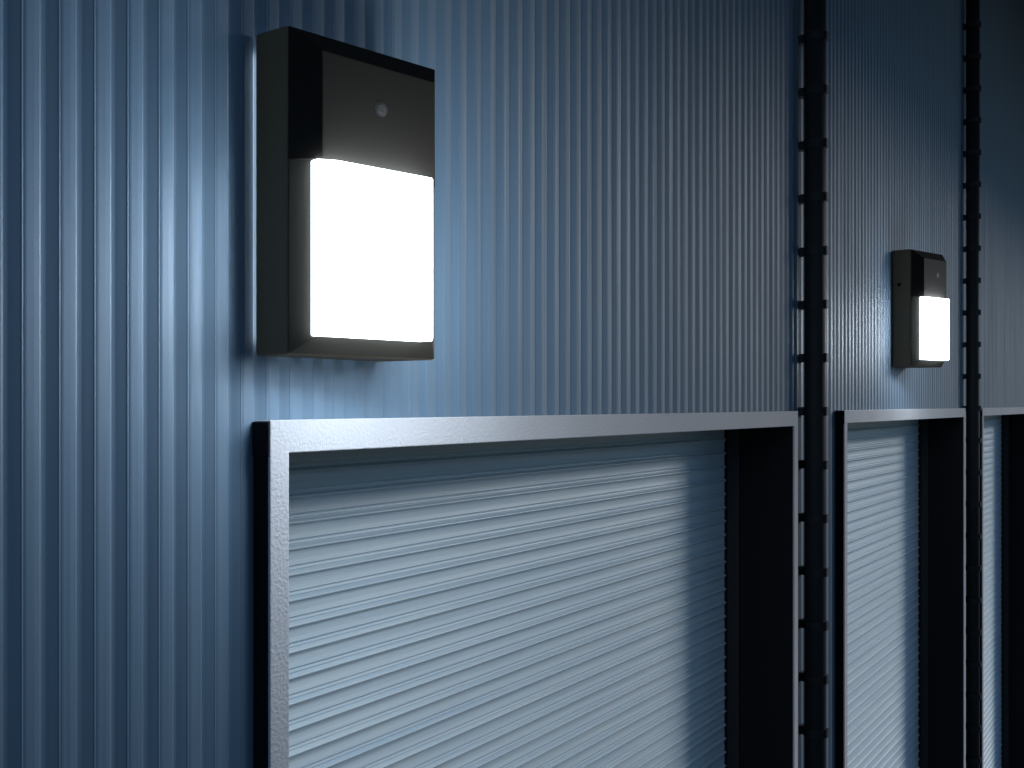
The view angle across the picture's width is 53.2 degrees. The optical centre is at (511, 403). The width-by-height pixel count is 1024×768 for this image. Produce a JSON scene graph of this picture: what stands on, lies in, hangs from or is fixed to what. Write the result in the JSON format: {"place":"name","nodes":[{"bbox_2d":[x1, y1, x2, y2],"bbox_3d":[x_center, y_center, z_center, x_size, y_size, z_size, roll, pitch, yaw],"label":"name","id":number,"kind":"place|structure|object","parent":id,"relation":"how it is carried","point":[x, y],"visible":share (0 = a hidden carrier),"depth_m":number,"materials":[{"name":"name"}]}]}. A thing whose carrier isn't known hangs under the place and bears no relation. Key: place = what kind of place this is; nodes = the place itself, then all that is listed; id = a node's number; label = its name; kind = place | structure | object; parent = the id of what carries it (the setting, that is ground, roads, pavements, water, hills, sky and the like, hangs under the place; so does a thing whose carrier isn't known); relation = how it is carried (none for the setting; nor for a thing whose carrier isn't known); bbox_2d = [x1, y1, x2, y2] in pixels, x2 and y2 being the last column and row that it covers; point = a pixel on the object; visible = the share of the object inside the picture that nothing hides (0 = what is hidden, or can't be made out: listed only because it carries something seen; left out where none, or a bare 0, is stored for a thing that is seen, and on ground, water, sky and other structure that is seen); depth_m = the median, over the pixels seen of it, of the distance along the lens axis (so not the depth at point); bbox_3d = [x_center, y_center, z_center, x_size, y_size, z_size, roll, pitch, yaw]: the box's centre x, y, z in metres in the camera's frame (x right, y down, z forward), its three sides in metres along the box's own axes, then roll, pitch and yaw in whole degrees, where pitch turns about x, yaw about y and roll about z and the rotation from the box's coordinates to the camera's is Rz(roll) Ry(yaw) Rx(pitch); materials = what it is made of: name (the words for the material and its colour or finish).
{"place":"outdoors","nodes":[
{"label":"outdoors","id":0,"kind":"place"},
{"label":"ground","id":1,"kind":"structure","parent":0,"visible":0},
{"bbox_2d":[0,0,1023,767],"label":"warehouse building","id":2,"kind":"structure","parent":1,"relation":"on","point":[618,212],"depth_m":2.13,"materials":[{"name":"blue metal"}]},
{"bbox_2d":[256,26,434,361],"bbox_3d":[-0.264,-0.345,1.765,0.203,0.531,0.306,0,0,34],"label":"wall lamp","id":3,"kind":"object","parent":2,"relation":"attached to","point":[345,159],"visible":1,"depth_m":1.67,"materials":[{"name":"black"}]},
{"bbox_2d":[252,411,797,767],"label":"roller door","id":4,"kind":"structure","parent":2,"relation":"attached to","point":[585,591],"depth_m":2.77,"materials":[{"name":"paint"}]},
{"bbox_2d":[799,0,828,767],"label":"downpipe","id":5,"kind":"object","parent":2,"relation":"attached to","point":[814,410],"visible":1,"depth_m":3.91,"materials":[{"name":"black metal"}]},
{"bbox_2d":[835,408,965,767],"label":"roller door","id":6,"kind":"structure","parent":2,"relation":"attached to","point":[900,588],"depth_m":6.18,"materials":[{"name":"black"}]},
{"bbox_2d":[893,249,948,367],"bbox_3d":[2.076,-0.478,5.169,0.227,0.581,0.299,0,0,34],"label":"wall lamp","id":7,"kind":"object","parent":2,"relation":"attached to","point":[920,320],"visible":1,"depth_m":5.09,"materials":[{"name":"black"}]},
{"bbox_2d":[963,0,980,767],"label":"downpipe","id":8,"kind":"object","parent":2,"relation":"attached to","point":[972,186],"visible":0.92,"depth_m":6.55,"materials":[{"name":"black metal"}]},
{"bbox_2d":[980,407,1023,767],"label":"roller door","id":9,"kind":"structure","parent":2,"relation":"attached to","point":[1002,587],"depth_m":9.15,"materials":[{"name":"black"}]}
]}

